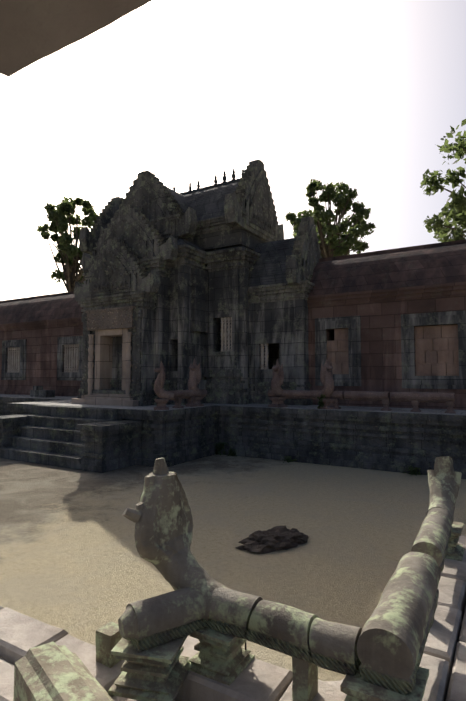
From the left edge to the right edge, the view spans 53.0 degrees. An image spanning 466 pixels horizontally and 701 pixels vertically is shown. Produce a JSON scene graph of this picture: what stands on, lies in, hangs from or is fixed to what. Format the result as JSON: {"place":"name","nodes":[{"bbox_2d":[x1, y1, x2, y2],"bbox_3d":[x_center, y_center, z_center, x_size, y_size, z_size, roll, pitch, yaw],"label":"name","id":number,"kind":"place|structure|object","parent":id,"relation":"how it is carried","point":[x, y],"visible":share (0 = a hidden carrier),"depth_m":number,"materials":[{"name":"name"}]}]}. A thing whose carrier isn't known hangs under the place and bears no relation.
{"place":"outdoors","nodes":[
{"label":"outdoors","id":0,"kind":"place"},
{"bbox_2d":[37,195,98,291],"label":"tree","id":1,"kind":"object","parent":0,"point":[65,206],"depth_m":46.84,"materials":[{"name":"green plant"}]},
{"bbox_2d":[0,454,465,680],"bbox_3d":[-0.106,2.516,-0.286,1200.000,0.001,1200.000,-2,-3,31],"label":"ground","id":2,"kind":"structure","parent":0,"point":[73,563],"depth_m":7.42,"materials":[{"name":"sand"}]},
{"bbox_2d":[0,405,143,472],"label":"stairs","id":3,"kind":"structure","parent":2,"relation":"on","point":[100,440],"depth_m":13.46,"materials":[{"name":"stone"}]},
{"bbox_2d":[211,442,227,454],"bbox_3d":[-0.405,3.144,15.023,0.667,0.437,0.647,-2,-3,31],"label":"weed","id":4,"kind":"object","parent":2,"relation":"on","point":[219,447],"visible":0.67,"depth_m":14.89,"materials":[{"name":"green plant"}]},
{"bbox_2d":[224,448,236,455],"bbox_3d":[-0.037,3.198,14.652,0.423,0.287,0.460,1,-3,-19],"label":"weed","id":5,"kind":"object","parent":2,"relation":"on","point":[231,452],"visible":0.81,"depth_m":14.61,"materials":[{"name":"green plant"}]},
{"bbox_2d":[0,397,465,478],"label":"terrace base","id":6,"kind":"object","parent":2,"relation":"on","point":[390,441],"visible":0.52,"depth_m":13.33,"materials":[{"name":"stone"}]},
{"bbox_2d":[0,394,465,414],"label":"terrace paving","id":7,"kind":"structure","parent":6,"relation":"on","point":[67,400],"depth_m":14.74,"materials":[{"name":"grey stone"}]},
{"bbox_2d":[30,386,54,397],"bbox_3d":[-8.537,1.846,20.960,1.100,0.498,0.449,-2,-3,31],"label":"stone block","id":8,"kind":"object","parent":7,"relation":"on","point":[37,391],"depth_m":20.76,"materials":[{"name":"grey stone"}]},
{"bbox_2d":[0,281,465,409],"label":"gallery walls","id":9,"kind":"structure","parent":7,"relation":"on","point":[379,312],"depth_m":14.87,"materials":[{"name":"brown stone"}]},
{"bbox_2d":[0,239,465,323],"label":"gallery roof","id":10,"kind":"structure","parent":9,"relation":"on","point":[435,263],"depth_m":15.25,"materials":[{"name":"brown stone"}]},
{"bbox_2d":[1,228,465,395],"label":"stone walls","id":11,"kind":"structure","parent":7,"relation":"on","point":[181,326],"depth_m":16.08,"materials":[{"name":"grey stone"}]},
{"bbox_2d":[71,328,139,405],"bbox_3d":[-3.863,0.579,16.448,2.842,2.562,2.052,-2,-3,31],"label":"door frame","id":12,"kind":"object","parent":11,"relation":"in","point":[103,355],"visible":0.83,"depth_m":16.16,"materials":[{"name":"grey stone"}]},
{"bbox_2d":[85,306,135,330],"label":"lintel","id":13,"kind":"structure","parent":11,"relation":"attached to","point":[111,318],"depth_m":15.85,"materials":[{"name":"grey stone"}]},
{"bbox_2d":[80,308,142,390],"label":"pilasters","id":14,"kind":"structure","parent":11,"relation":"attached to","point":[136,384],"depth_m":15.36,"materials":[{"name":"grey stone"}]},
{"bbox_2d":[7,317,268,372],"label":"baluster windows","id":15,"kind":"structure","parent":11,"relation":"on","point":[71,358],"depth_m":21.72,"materials":[{"name":"stone"}]},
{"bbox_2d":[76,211,314,405],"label":"cornice moldings","id":16,"kind":"structure","parent":11,"relation":"attached to","point":[223,386],"depth_m":16.08,"materials":[{"name":"grey stone"}]},
{"bbox_2d":[73,159,321,299],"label":"pediments","id":17,"kind":"object","parent":11,"relation":"on","point":[130,236],"visible":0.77,"depth_m":16.53,"materials":[{"name":"grey stone"}]},
{"bbox_2d":[104,178,295,286],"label":"gopura roofs","id":18,"kind":"structure","parent":11,"relation":"on","point":[207,202],"depth_m":17.12,"materials":[{"name":"grey stone"}]},
{"bbox_2d":[121,168,243,203],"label":"roof finials","id":19,"kind":"object","parent":18,"relation":"on","point":[215,179],"visible":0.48,"depth_m":18.55,"materials":[{"name":"grey stone"}]},
{"bbox_2d":[154,358,334,409],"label":"naga statues","id":20,"kind":"object","parent":7,"relation":"on","point":[326,378],"visible":0.9,"depth_m":13.80,"materials":[{"name":"stone"}]},
{"bbox_2d":[168,389,455,413],"bbox_3d":[2.045,1.455,13.791,8.032,0.532,2.003,-1,-3,11],"label":"balustrade","id":21,"kind":"object","parent":7,"relation":"on","point":[417,398],"visible":0.88,"depth_m":13.21,"materials":[{"name":"stone"}]},
{"bbox_2d":[317,394,325,408],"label":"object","id":22,"kind":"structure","parent":6,"relation":"on","point":[320,403],"depth_m":13.69,"materials":[{"name":"green plant"}]},
{"bbox_2d":[0,535,465,700],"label":"platform paving","id":23,"kind":"structure","parent":2,"relation":"on","point":[443,660],"depth_m":3.56,"materials":[{"name":"grey stone"}]},
{"bbox_2d":[13,641,113,700],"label":"stone block","id":24,"kind":"object","parent":23,"relation":"on","point":[52,671],"depth_m":3.11,"materials":[{"name":"stone"}]},
{"bbox_2d":[95,522,464,700],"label":"balustrade supports","id":25,"kind":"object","parent":23,"relation":"on","point":[160,672],"visible":0.46,"depth_m":3.15,"materials":[{"name":"grey stone"}]},
{"bbox_2d":[118,507,452,695],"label":"naga rails","id":26,"kind":"object","parent":25,"relation":"on","point":[384,647],"visible":0.98,"depth_m":3.15,"materials":[{"name":"stone"}]},
{"bbox_2d":[123,456,461,620],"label":"naga heads","id":27,"kind":"object","parent":26,"relation":"on","point":[160,516],"visible":0.88,"depth_m":3.63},
{"bbox_2d":[236,525,308,553],"bbox_3d":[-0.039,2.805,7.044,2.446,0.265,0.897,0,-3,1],"label":"rock","id":28,"kind":"object","parent":2,"relation":"on","point":[275,538],"visible":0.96,"depth_m":6.84,"materials":[{"name":"brown stone"}]},
{"bbox_2d":[283,456,296,462],"bbox_3d":[1.670,3.186,13.626,0.399,0.243,0.365,0,-3,8],"label":"weed","id":29,"kind":"object","parent":2,"relation":"on","point":[288,459],"visible":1,"depth_m":13.56,"materials":[{"name":"green plant"}]},
{"bbox_2d":[403,465,420,475],"bbox_3d":[4.596,3.071,11.947,0.438,0.264,0.569,0,-3,-8],"label":"weed","id":30,"kind":"object","parent":2,"relation":"on","point":[412,472],"visible":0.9,"depth_m":11.85,"materials":[{"name":"green plant"}]},
{"bbox_2d":[0,0,465,300],"label":"sky","id":31,"kind":"structure","parent":0,"point":[361,94],"materials":[{"name":"white"}]},
{"bbox_2d":[285,178,376,257],"bbox_3d":[6.899,-4.036,32.471,6.122,16.646,6.522,-2,-3,31],"label":"tree","id":32,"kind":"object","parent":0,"point":[340,199],"depth_m":31.91,"materials":[{"name":"green plant"}]},
{"bbox_2d":[327,325,458,375],"bbox_3d":[6.555,-0.020,13.762,7.724,1.557,0.380,-2,-3,31],"label":"blind window","id":33,"kind":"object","parent":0,"point":[436,351],"visible":0.81,"depth_m":13.98,"materials":[{"name":"brown stone"}]},
{"bbox_2d":[420,119,465,241],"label":"tree","id":34,"kind":"object","parent":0,"point":[456,206],"depth_m":29.87,"materials":[{"name":"green plant"}]},
{"bbox_3d":[-1.167,1.085,0.593,1.756,3.350,0.900,-2,-3,31],"label":"door jamb","id":35,"kind":"object","parent":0,"visible":0},
{"bbox_2d":[0,0,151,76],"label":"roof overhang","id":36,"kind":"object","parent":35,"relation":"attached to","point":[32,31],"depth_m":0.60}
]}

